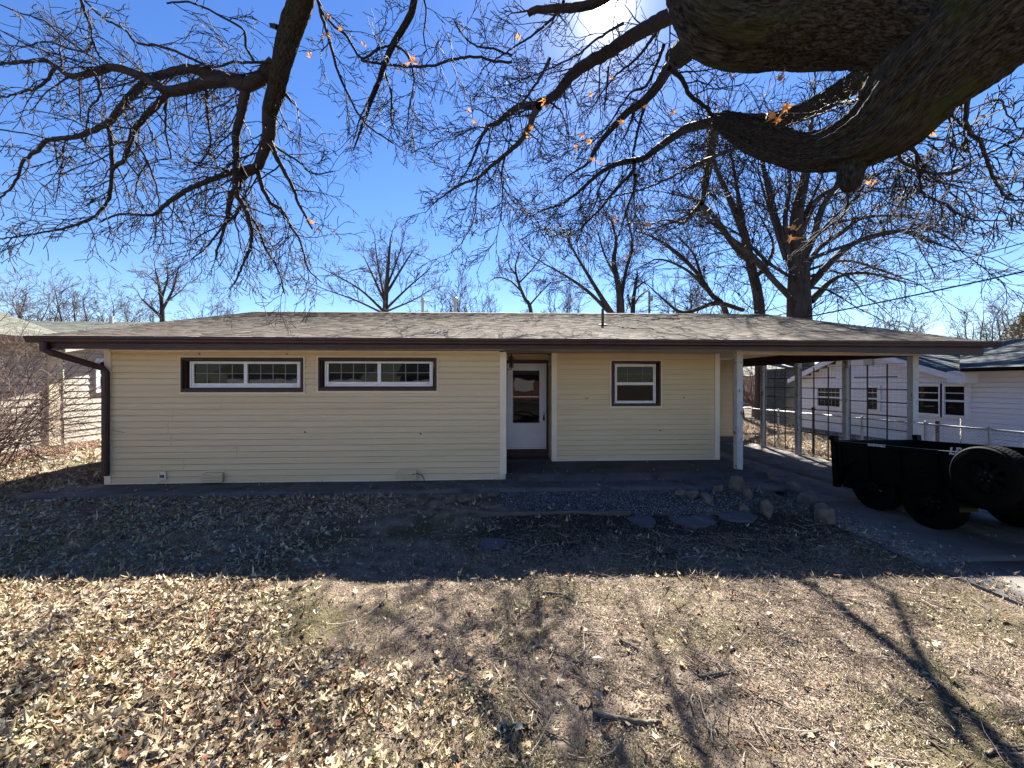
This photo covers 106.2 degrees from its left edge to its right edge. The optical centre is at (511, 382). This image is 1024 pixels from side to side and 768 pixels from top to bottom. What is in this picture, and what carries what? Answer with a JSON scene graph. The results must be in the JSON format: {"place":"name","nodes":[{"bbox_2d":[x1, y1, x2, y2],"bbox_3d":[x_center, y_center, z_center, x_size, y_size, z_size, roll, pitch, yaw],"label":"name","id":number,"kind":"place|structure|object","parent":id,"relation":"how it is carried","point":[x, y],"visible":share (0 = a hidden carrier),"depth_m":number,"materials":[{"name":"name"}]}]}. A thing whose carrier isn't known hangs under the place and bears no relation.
{"place":"outdoors","nodes":[
{"label":"outdoors","id":0,"kind":"place"},
{"bbox_2d":[0,452,100,470],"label":"path","id":1,"kind":"structure","parent":0,"point":[49,462],"depth_m":7.58,"materials":[{"name":"concrete"}]},
{"bbox_2d":[10,478,789,499],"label":"path","id":2,"kind":"structure","parent":0,"point":[268,489],"depth_m":6.37,"materials":[{"name":"concrete"}]},
{"bbox_2d":[0,383,1023,767],"bbox_3d":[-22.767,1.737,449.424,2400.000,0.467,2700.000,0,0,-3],"label":"ground","id":3,"kind":"structure","parent":0,"point":[396,517],"depth_m":2.92,"materials":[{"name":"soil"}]},
{"bbox_2d":[0,264,75,320],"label":"bare tree","id":4,"kind":"object","parent":3,"relation":"on","point":[21,306],"visible":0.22,"depth_m":42.57,"materials":[{"name":"brown plant"}]},
{"bbox_2d":[0,438,100,462],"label":"mulch","id":5,"kind":"object","parent":3,"relation":"on","point":[83,443],"visible":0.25,"depth_m":8.49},
{"bbox_2d":[0,292,124,481],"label":"bare shrub","id":6,"kind":"object","parent":3,"relation":"on","point":[13,434],"visible":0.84,"depth_m":6.91,"materials":[{"name":"brown plant"}]},
{"bbox_2d":[0,312,152,451],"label":"neighbor house","id":7,"kind":"structure","parent":3,"relation":"on","point":[49,327],"depth_m":9.32,"materials":[{"name":"beige"}]},
{"bbox_2d":[94,358,103,392],"bbox_3d":[-10.773,-0.185,10.158,0.070,0.894,0.468,0,0,-3],"label":"window","id":8,"kind":"structure","parent":7,"relation":"in","point":[97,380],"depth_m":9.97,"materials":[{"name":"white"}]},
{"bbox_2d":[0,258,153,369],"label":"bare tree","id":9,"kind":"object","parent":3,"relation":"on","point":[74,316],"visible":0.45,"depth_m":37.44,"materials":[{"name":"brown plant"}]},
{"bbox_2d":[56,679,112,694],"bbox_3d":[-2.622,1.842,2.298,0.416,0.028,0.145,0,0,6],"label":"fallen stick","id":10,"kind":"object","parent":3,"relation":"on","point":[96,686],"visible":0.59,"depth_m":2.33,"materials":[{"name":"wood"}]},
{"bbox_2d":[67,286,157,321],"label":"bare tree","id":11,"kind":"object","parent":3,"relation":"on","point":[131,315],"visible":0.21,"depth_m":43.25,"materials":[{"name":"brown plant"}]},
{"bbox_2d":[115,756,163,766],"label":"fallen stick","id":12,"kind":"object","parent":3,"relation":"on","point":[131,763],"visible":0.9,"depth_m":1.86,"materials":[{"name":"wood"}]},
{"bbox_2d":[121,245,208,321],"bbox_3d":[-27.757,-4.231,30.251,5.502,12.462,7.510,0,0,-28],"label":"bare tree","id":13,"kind":"object","parent":3,"relation":"on","point":[161,314],"visible":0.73,"depth_m":29.78,"materials":[{"name":"brown plant"}]},
{"bbox_2d":[165,284,241,319],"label":"bare tree","id":14,"kind":"object","parent":3,"relation":"on","point":[216,308],"visible":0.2,"depth_m":45.55,"materials":[{"name":"brown plant"}]},
{"bbox_2d":[244,749,267,759],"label":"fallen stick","id":15,"kind":"object","parent":3,"relation":"on","point":[264,756],"visible":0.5,"depth_m":1.91,"materials":[{"name":"brown wood"}]},
{"bbox_2d":[283,211,452,311],"bbox_3d":[-12.714,-6.744,34.430,14.278,17.490,7.688,0,0,-14],"label":"bare tree","id":16,"kind":"object","parent":3,"relation":"on","point":[385,291],"visible":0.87,"depth_m":34.01,"materials":[{"name":"brown plant"}]},
{"bbox_2d":[390,602,443,630],"bbox_3d":[-0.734,1.863,3.094,0.056,0.030,0.555,0,0,42],"label":"fallen stick","id":17,"kind":"object","parent":3,"relation":"on","point":[414,616],"visible":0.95,"depth_m":3.06,"materials":[{"name":"brown wood"}]},
{"bbox_2d":[0,417,870,491],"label":"yard leaves","id":18,"kind":"object","parent":3,"relation":"on","point":[70,481],"visible":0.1,"depth_m":8.13,"materials":[{"name":"brown plant"}]},
{"bbox_2d":[414,253,493,312],"bbox_3d":[-6.443,-5.735,39.680,9.108,15.471,7.876,0,0,-3],"label":"bare tree","id":19,"kind":"object","parent":3,"relation":"on","point":[456,295],"visible":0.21,"depth_m":39.60,"materials":[{"name":"grey plant"}]},
{"bbox_2d":[458,493,477,502],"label":"rock","id":20,"kind":"object","parent":3,"relation":"on","point":[467,498],"visible":0.97,"depth_m":5.72,"materials":[{"name":"stone"}]},
{"bbox_2d":[474,283,501,312],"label":"bare tree","id":21,"kind":"object","parent":3,"relation":"on","point":[488,296],"visible":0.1,"depth_m":41.72,"materials":[{"name":"grey plant"}]},
{"bbox_2d":[477,538,506,549],"bbox_3d":[-0.226,1.857,4.400,0.345,0.050,0.271,0,0,-3],"label":"stepping stone","id":22,"kind":"object","parent":3,"relation":"on","point":[488,543],"visible":0.74,"depth_m":4.38,"materials":[{"name":"stone"}]},
{"bbox_2d":[0,0,1023,336],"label":"oak tree","id":23,"kind":"object","parent":3,"relation":"on","point":[920,70],"visible":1,"depth_m":4.57,"materials":[{"name":"brown plant"}]},
{"bbox_2d":[0,471,1023,767],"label":"fallen leaves","id":24,"kind":"object","parent":3,"relation":"on","point":[190,717],"visible":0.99,"depth_m":2.55,"materials":[{"name":"brown plant"}]},
{"bbox_2d":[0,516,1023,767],"bbox_3d":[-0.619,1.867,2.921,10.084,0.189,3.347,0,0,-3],"label":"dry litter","id":25,"kind":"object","parent":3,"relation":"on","point":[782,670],"visible":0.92,"depth_m":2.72,"materials":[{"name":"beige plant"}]},
{"bbox_2d":[23,296,1002,484],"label":"house","id":26,"kind":"structure","parent":3,"relation":"on","point":[350,396],"depth_m":6.86,"materials":[{"name":"beige"}]},
{"bbox_2d":[179,356,304,393],"bbox_3d":[-4.680,-0.130,6.737,2.104,0.654,0.160,0,0,-3],"label":"window","id":27,"kind":"structure","parent":26,"relation":"in","point":[197,374],"depth_m":6.75,"materials":[{"name":"brown paint"}]},
{"bbox_2d":[317,356,437,392],"bbox_3d":[-2.372,-0.145,6.854,2.112,0.641,0.160,0,0,-3],"label":"window","id":28,"kind":"structure","parent":26,"relation":"in","point":[335,374],"depth_m":6.87,"materials":[{"name":"brown paint"}]},
{"bbox_2d":[412,329,448,334],"bbox_3d":[-1.314,-0.884,6.639,0.342,0.179,0.766,0,0,42],"label":"roof twig","id":29,"kind":"object","parent":26,"relation":"on","point":[432,333],"visible":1,"depth_m":6.61,"materials":[{"name":"grey wood"}]},
{"bbox_2d":[506,354,514,377],"bbox_3d":[-0.034,-0.324,7.358,0.173,0.451,0.130,0,0,-3],"label":"wall lantern","id":30,"kind":"object","parent":26,"relation":"attached to","point":[511,358],"depth_m":7.33,"materials":[{"name":"brown metal"}]},
{"bbox_2d":[507,363,545,448],"bbox_3d":[0.328,0.526,8.556,0.880,1.906,0.093,0,0,-3],"label":"front door","id":31,"kind":"structure","parent":26,"relation":"in","point":[526,383],"depth_m":8.57,"materials":[{"name":"white paint"}]},
{"bbox_2d":[618,326,652,328],"bbox_3d":[2.492,-1.143,7.884,0.730,0.139,0.260,0,0,37],"label":"roof twig","id":32,"kind":"object","parent":26,"relation":"on","point":[634,328],"visible":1,"depth_m":7.79,"materials":[{"name":"grey wood"}]},
{"bbox_2d":[610,360,661,407],"bbox_3d":[2.608,0.023,8.152,1.115,1.009,0.170,0,0,-3],"label":"window","id":33,"kind":"structure","parent":26,"relation":"in","point":[631,385],"depth_m":8.18,"materials":[{"name":"brown paint"}]},
{"bbox_2d":[765,368,794,451],"bbox_3d":[7.656,0.743,11.011,0.052,2.275,1.180,0,0,-3],"label":"lattice panel","id":34,"kind":"object","parent":26,"relation":"attached to","point":[785,397],"visible":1,"depth_m":11.17,"materials":[{"name":"metal"}]},
{"bbox_2d":[801,366,841,459],"bbox_3d":[7.746,0.743,9.639,0.036,2.276,1.250,0,0,-3],"label":"lattice panel","id":35,"kind":"object","parent":26,"relation":"attached to","point":[814,409],"visible":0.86,"depth_m":9.76,"materials":[{"name":"metal"}]},
{"bbox_2d":[850,363,906,439],"bbox_3d":[7.817,0.743,8.230,0.036,2.276,1.250,0,0,-3],"label":"lattice panel","id":36,"kind":"object","parent":26,"relation":"attached to","point":[886,402],"visible":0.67,"depth_m":8.21,"materials":[{"name":"metal"}]},
{"bbox_2d":[499,721,536,729],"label":"fallen stick","id":37,"kind":"object","parent":3,"relation":"on","point":[509,725],"visible":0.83,"depth_m":2.07,"materials":[{"name":"wood"}]},
{"bbox_2d":[481,232,557,312],"bbox_3d":[0.415,-5.327,33.234,3.801,14.679,10.545,0,0,-41],"label":"bare tree","id":38,"kind":"object","parent":3,"relation":"on","point":[525,299],"visible":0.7,"depth_m":32.86,"materials":[{"name":"brown plant"}]},
{"bbox_2d":[62,440,1023,601],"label":"blown leaves","id":39,"kind":"object","parent":3,"relation":"on","point":[934,555],"visible":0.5,"depth_m":4.50,"materials":[{"name":"brown plant"}]},
{"bbox_2d":[533,643,571,656],"bbox_3d":[0.274,1.859,2.671,0.290,0.024,0.019,0,0,29],"label":"fallen stick","id":40,"kind":"object","parent":3,"relation":"on","point":[550,649],"visible":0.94,"depth_m":2.67,"materials":[{"name":"wood"}]},
{"bbox_2d":[480,510,630,516],"bbox_3d":[0.589,1.790,5.225,2.050,0.102,0.082,0,0,-2],"label":"garden edging","id":41,"kind":"object","parent":3,"relation":"on","point":[560,512],"visible":0.67,"depth_m":5.21,"materials":[{"name":"grey stone"}]},
{"bbox_2d":[532,260,591,312],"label":"bare tree","id":42,"kind":"object","parent":3,"relation":"on","point":[570,300],"visible":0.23,"depth_m":37.81,"materials":[{"name":"grey plant"}]},
{"bbox_2d":[537,716,586,754],"bbox_3d":[0.259,1.861,2.039,0.306,0.022,0.064,0,0,30],"label":"fallen stick","id":43,"kind":"object","parent":3,"relation":"on","point":[538,718],"visible":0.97,"depth_m":2.02,"materials":[{"name":"wood"}]},
{"bbox_2d":[543,588,589,602],"bbox_3d":[0.469,1.868,3.369,0.387,0.042,0.200,0,0,-3],"label":"fallen stick","id":44,"kind":"object","parent":3,"relation":"on","point":[555,593],"visible":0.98,"depth_m":3.38,"materials":[{"name":"wood"}]},
{"bbox_2d":[511,177,657,312],"bbox_3d":[4.914,-6.171,24.831,10.131,16.343,7.003,0,0,-3],"label":"bare tree","id":45,"kind":"object","parent":3,"relation":"on","point":[606,306],"visible":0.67,"depth_m":24.98,"materials":[{"name":"brown plant"}]},
{"bbox_2d":[593,709,661,724],"bbox_3d":[0.646,1.853,2.131,0.390,0.042,0.099,0,0,-3],"label":"fallen stick","id":46,"kind":"object","parent":3,"relation":"on","point":[606,715],"visible":0.97,"depth_m":2.12,"materials":[{"name":"wood"}]},
{"bbox_2d":[619,638,638,649],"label":"fallen stick","id":47,"kind":"object","parent":3,"relation":"on","point":[626,643],"visible":0.91,"depth_m":2.74,"materials":[{"name":"wood"}]},
{"bbox_2d":[506,456,766,481],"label":"porch slab","id":48,"kind":"structure","parent":3,"relation":"on","point":[627,470],"depth_m":7.18,"materials":[{"name":"concrete"}]},
{"bbox_2d":[627,269,653,312],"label":"bare tree","id":49,"kind":"object","parent":3,"relation":"on","point":[633,301],"visible":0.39,"depth_m":25.89,"materials":[{"name":"brown plant"}]},
{"bbox_2d":[648,290,652,312],"bbox_3d":[13.647,-3.623,38.004,0.480,11.147,0.320,0,0,-3],"label":"utility pole","id":50,"kind":"object","parent":3,"relation":"on","point":[650,296],"visible":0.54,"depth_m":37.91,"materials":[{"name":"brown wood"}]},
{"bbox_2d":[651,203,1017,299],"bbox_3d":[20.931,-8.903,28.000,0.026,1.496,24.839,0,0,-36],"label":"power line","id":51,"kind":"object","parent":50,"relation":"attached to","point":[835,252],"visible":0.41,"depth_m":25.66,"materials":[{"name":"black"}]},
{"bbox_2d":[583,187,766,417],"bbox_3d":[8.442,-4.046,20.337,9.534,12.143,5.247,0,0,-3],"label":"bare tree","id":52,"kind":"object","parent":3,"relation":"on","point":[703,284],"visible":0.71,"depth_m":20.61,"materials":[{"name":"brown plant"}]},
{"bbox_2d":[641,724,710,754],"bbox_3d":[0.840,1.864,2.036,0.378,0.017,0.042,0,0,29],"label":"fallen stick","id":53,"kind":"object","parent":3,"relation":"on","point":[652,726],"visible":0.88,"depth_m":2.03,"materials":[{"name":"wood"}]},
{"bbox_2d":[674,488,684,495],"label":"rock","id":54,"kind":"object","parent":3,"relation":"on","point":[680,491],"visible":0.85,"depth_m":6.06,"materials":[{"name":"stone"}]},
{"bbox_2d":[462,512,900,564],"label":"bark mulch","id":55,"kind":"object","parent":3,"relation":"on","point":[664,519],"visible":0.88,"depth_m":4.76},
{"bbox_2d":[627,514,655,527],"bbox_3d":[1.709,1.834,5.093,0.369,0.050,0.434,0,0,-3],"label":"stepping stone","id":56,"kind":"object","parent":55,"relation":"on","point":[643,521],"visible":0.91,"depth_m":5.05,"materials":[{"name":"stone"}]},
{"bbox_2d":[669,514,715,528],"bbox_3d":[2.391,1.843,5.126,0.583,0.050,0.437,0,0,-3],"label":"stepping stone","id":57,"kind":"object","parent":3,"relation":"on","point":[694,521],"visible":0.88,"depth_m":5.05,"materials":[{"name":"stone"}]},
{"bbox_2d":[685,488,699,498],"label":"rock","id":58,"kind":"object","parent":3,"relation":"on","point":[693,493],"visible":0.91,"depth_m":5.92,"materials":[{"name":"stone"}]},
{"bbox_2d":[654,250,734,313],"bbox_3d":[16.618,-5.337,35.864,7.009,14.673,8.360,0,0,-3],"label":"bare tree","id":59,"kind":"object","parent":3,"relation":"on","point":[671,291],"visible":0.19,"depth_m":35.91,"materials":[{"name":"brown plant"}]},
{"bbox_2d":[700,492,713,503],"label":"rock","id":60,"kind":"object","parent":3,"relation":"on","point":[705,497],"visible":0.79,"depth_m":5.76,"materials":[{"name":"stone"}]},
{"bbox_2d":[608,67,816,419],"bbox_3d":[10.034,-7.368,19.880,10.523,18.741,6.609,0,0,-3],"label":"bare tree","id":61,"kind":"object","parent":3,"relation":"on","point":[759,303],"visible":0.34,"depth_m":19.82,"materials":[{"name":"brown plant"}]},
{"bbox_2d":[698,669,730,677],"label":"fallen stick","id":62,"kind":"object","parent":3,"relation":"on","point":[711,674],"visible":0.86,"depth_m":2.46,"materials":[{"name":"wood"}]},
{"bbox_2d":[712,484,723,492],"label":"rock","id":63,"kind":"object","parent":3,"relation":"on","point":[718,488],"visible":0.77,"depth_m":6.21,"materials":[{"name":"stone"}]},
{"bbox_2d":[727,475,744,492],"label":"rock","id":64,"kind":"object","parent":3,"relation":"on","point":[736,483],"visible":0.69,"depth_m":6.27,"materials":[{"name":"stone"}]},
{"bbox_2d":[718,512,757,523],"bbox_3d":[3.081,1.835,5.220,0.559,0.050,0.340,0,0,-3],"label":"stepping stone","id":65,"kind":"object","parent":3,"relation":"on","point":[738,517],"visible":0.94,"depth_m":5.17,"materials":[{"name":"stone"}]},
{"bbox_2d":[738,503,749,511],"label":"rock","id":66,"kind":"object","parent":3,"relation":"on","point":[743,507],"visible":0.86,"depth_m":5.43,"materials":[{"name":"stone"}]},
{"bbox_2d":[743,488,753,499],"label":"rock","id":67,"kind":"object","parent":3,"relation":"on","point":[747,493],"visible":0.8,"depth_m":5.89,"materials":[{"name":"stone"}]},
{"bbox_2d":[654,488,861,538],"bbox_3d":[3.394,1.867,5.829,2.216,0.294,2.176,0,0,-3],"label":"rubble","id":68,"kind":"object","parent":3,"relation":"on","point":[779,499],"visible":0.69,"depth_m":5.75,"materials":[{"name":"grey stone"}]},
{"bbox_2d":[743,366,782,403],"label":"distant house","id":69,"kind":"structure","parent":3,"relation":"on","point":[745,375],"depth_m":34.63,"materials":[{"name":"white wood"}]},
{"bbox_2d":[743,365,783,416],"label":"bare tree","id":70,"kind":"object","parent":3,"relation":"on","point":[751,393],"visible":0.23,"depth_m":21.89,"materials":[{"name":"brown plant"}]},
{"bbox_2d":[760,499,772,517],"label":"rock","id":71,"kind":"object","parent":3,"relation":"on","point":[766,507],"visible":0.71,"depth_m":5.27,"materials":[{"name":"stone"}]},
{"bbox_2d":[764,696,786,707],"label":"fallen stick","id":72,"kind":"object","parent":3,"relation":"on","point":[773,700],"visible":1,"depth_m":2.26,"materials":[{"name":"beige wood"}]},
{"bbox_2d":[766,364,808,423],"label":"garden shed","id":73,"kind":"structure","parent":3,"relation":"on","point":[780,393],"depth_m":17.82,"materials":[{"name":"grey metal"}]},
{"bbox_2d":[778,481,805,497],"bbox_3d":[4.857,1.891,6.621,0.357,0.403,0.438,0,0,-34],"label":"rock","id":74,"kind":"object","parent":3,"relation":"on","point":[796,488],"visible":0.38,"depth_m":6.56,"materials":[{"name":"stone"}]},
{"bbox_2d":[794,489,818,504],"bbox_3d":[4.752,1.899,6.192,0.369,0.334,0.244,0,0,-12],"label":"rock","id":75,"kind":"object","parent":3,"relation":"on","point":[808,497],"visible":0.69,"depth_m":6.14,"materials":[{"name":"stone"}]},
{"bbox_2d":[798,730,821,738],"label":"fallen stick","id":76,"kind":"object","parent":3,"relation":"on","point":[803,735],"visible":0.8,"depth_m":2.06,"materials":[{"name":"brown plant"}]},
{"bbox_2d":[811,407,812,453],"bbox_3d":[8.088,1.300,10.322,0.086,1.300,0.090,0,0,-3],"label":"gate post","id":77,"kind":"object","parent":3,"relation":"on","point":[812,430],"visible":0.28,"depth_m":10.32,"materials":[{"name":"metal"}]},
{"bbox_2d":[808,502,828,512],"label":"rock","id":78,"kind":"object","parent":3,"relation":"on","point":[812,507],"visible":0.4,"depth_m":5.66,"materials":[{"name":"stone"}]},
{"bbox_2d":[813,508,835,524],"bbox_3d":[4.170,1.832,5.146,0.167,0.327,0.227,0,0,-37],"label":"rock","id":79,"kind":"object","parent":3,"relation":"on","point":[827,515],"visible":0.67,"depth_m":5.10,"materials":[{"name":"stone"}]},
{"bbox_2d":[635,71,1023,424],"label":"bare tree","id":80,"kind":"object","parent":3,"relation":"on","point":[800,298],"visible":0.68,"depth_m":17.58,"materials":[{"name":"brown plant"}]},
{"bbox_2d":[845,706,882,767],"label":"fallen stick","id":81,"kind":"object","parent":3,"relation":"on","point":[848,711],"visible":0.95,"depth_m":2.09,"materials":[{"name":"wood"}]},
{"bbox_2d":[743,407,1023,453],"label":"chain link fence","id":82,"kind":"object","parent":3,"relation":"on","point":[989,429],"visible":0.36,"depth_m":9.20,"materials":[{"name":"metal"}]},
{"bbox_2d":[846,288,940,333],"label":"bare tree","id":83,"kind":"object","parent":3,"relation":"on","point":[911,322],"visible":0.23,"depth_m":39.08,"materials":[{"name":"brown plant"}]},
{"bbox_2d":[787,339,1023,446],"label":"neighbor house","id":84,"kind":"structure","parent":3,"relation":"on","point":[987,391],"depth_m":10.97,"materials":[{"name":"white"}]},
{"bbox_2d":[815,386,841,408],"bbox_3d":[11.881,0.544,14.407,0.090,0.838,1.149,0,0,-3],"label":"window","id":85,"kind":"structure","parent":84,"relation":"in","point":[819,393],"depth_m":14.45,"materials":[{"name":"white"}]},
{"bbox_2d":[864,385,881,411],"bbox_3d":[11.965,0.525,12.753,0.090,0.885,0.538,0,0,-3],"label":"window","id":86,"kind":"structure","parent":84,"relation":"in","point":[872,394],"depth_m":12.74,"materials":[{"name":"white plastic"}]},
{"bbox_2d":[919,384,941,416],"bbox_3d":[12.048,0.496,11.119,0.090,0.937,0.726,0,0,-3],"label":"window","id":87,"kind":"structure","parent":84,"relation":"in","point":[929,394],"depth_m":11.08,"materials":[{"name":"white"}]},
{"bbox_2d":[940,383,971,418],"bbox_3d":[12.080,0.494,10.482,0.090,0.943,0.646,0,0,-3],"label":"window","id":88,"kind":"structure","parent":84,"relation":"in","point":[955,398],"depth_m":10.46,"materials":[{"name":"white plastic"}]},
{"bbox_2d":[913,669,945,689],"bbox_3d":[2.693,1.913,2.483,0.018,0.018,0.157,0,0,-17],"label":"fallen stick","id":89,"kind":"object","parent":3,"relation":"on","point":[914,670],"visible":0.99,"depth_m":2.50,"materials":[{"name":"wood"}]},
{"bbox_2d":[935,421,939,440],"bbox_3d":[9.265,1.389,8.380,0.066,1.122,0.070,0,0,-3],"label":"steel post","id":90,"kind":"object","parent":3,"relation":"on","point":[937,432],"visible":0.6,"depth_m":8.36,"materials":[{"name":"metal"}]},
{"bbox_2d":[938,291,1022,340],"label":"bare tree","id":91,"kind":"object","parent":3,"relation":"on","point":[973,331],"visible":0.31,"depth_m":40.00,"materials":[{"name":"brown plant"}]},
{"bbox_2d":[963,282,1023,340],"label":"bare tree","id":92,"kind":"object","parent":3,"relation":"on","point":[997,322],"visible":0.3,"depth_m":38.57,"materials":[{"name":"brown plant"}]},
{"bbox_2d":[985,745,1021,755],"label":"fallen stick","id":93,"kind":"object","parent":3,"relation":"on","point":[991,750],"visible":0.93,"depth_m":1.99,"materials":[{"name":"grey wood"}]},
{"bbox_2d":[998,311,1023,340],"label":"cedar tree","id":94,"kind":"object","parent":3,"relation":"on","point":[1014,328],"visible":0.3,"depth_m":30.28,"materials":[{"name":"green plant"}]},
{"bbox_2d":[0,0,1023,381],"label":"sky","id":95,"kind":"structure","parent":0,"point":[382,187],"materials":[{"name":"blue"}]},
{"bbox_2d":[496,489,781,515],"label":"gravel","id":96,"kind":"structure","parent":0,"point":[590,496],"depth_m":5.74,"materials":[{"name":"grey gravel"}]},
{"bbox_2d":[720,451,761,463],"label":"driveway","id":97,"kind":"structure","parent":0,"point":[726,456],"depth_m":9.83,"materials":[{"name":"concrete"}]},
{"bbox_2d":[720,441,831,463],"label":"driveway","id":98,"kind":"structure","parent":0,"point":[765,455],"depth_m":10.24,"materials":[{"name":"concrete"}]},
{"bbox_2d":[743,464,859,501],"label":"driveway","id":99,"kind":"structure","parent":0,"point":[826,492],"depth_m":7.18,"materials":[{"name":"concrete"}]},
{"bbox_2d":[765,463,881,491],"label":"driveway","id":100,"kind":"structure","parent":0,"point":[823,470],"depth_m":8.59,"materials":[{"name":"concrete"}]},
{"bbox_2d":[753,242,1023,313],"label":"power line","id":101,"kind":"object","parent":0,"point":[919,270],"visible":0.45,"depth_m":17.69,"materials":[{"name":"black"}]},
{"bbox_2d":[794,501,1023,565],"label":"driveway","id":102,"kind":"structure","parent":0,"point":[979,545],"depth_m":4.81,"materials":[{"name":"concrete"}]},
{"bbox_2d":[829,435,1023,528],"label":"trailer","id":103,"kind":"object","parent":102,"relation":"on","point":[917,475],"visible":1,"depth_m":5.14,"materials":[{"name":"black paint"}]},
{"bbox_2d":[807,271,1023,316],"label":"power line","id":104,"kind":"object","parent":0,"point":[919,293],"visible":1,"depth_m":14.71,"materials":[{"name":"black"}]},
{"bbox_2d":[902,503,1023,541],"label":"driveway","id":105,"kind":"structure","parent":0,"point":[980,520],"depth_m":5.22,"materials":[{"name":"concrete"}]},
{"bbox_2d":[925,561,1023,607],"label":"driveway","id":106,"kind":"structure","parent":0,"point":[1002,568],"depth_m":3.88,"materials":[{"name":"concrete"}]}
]}

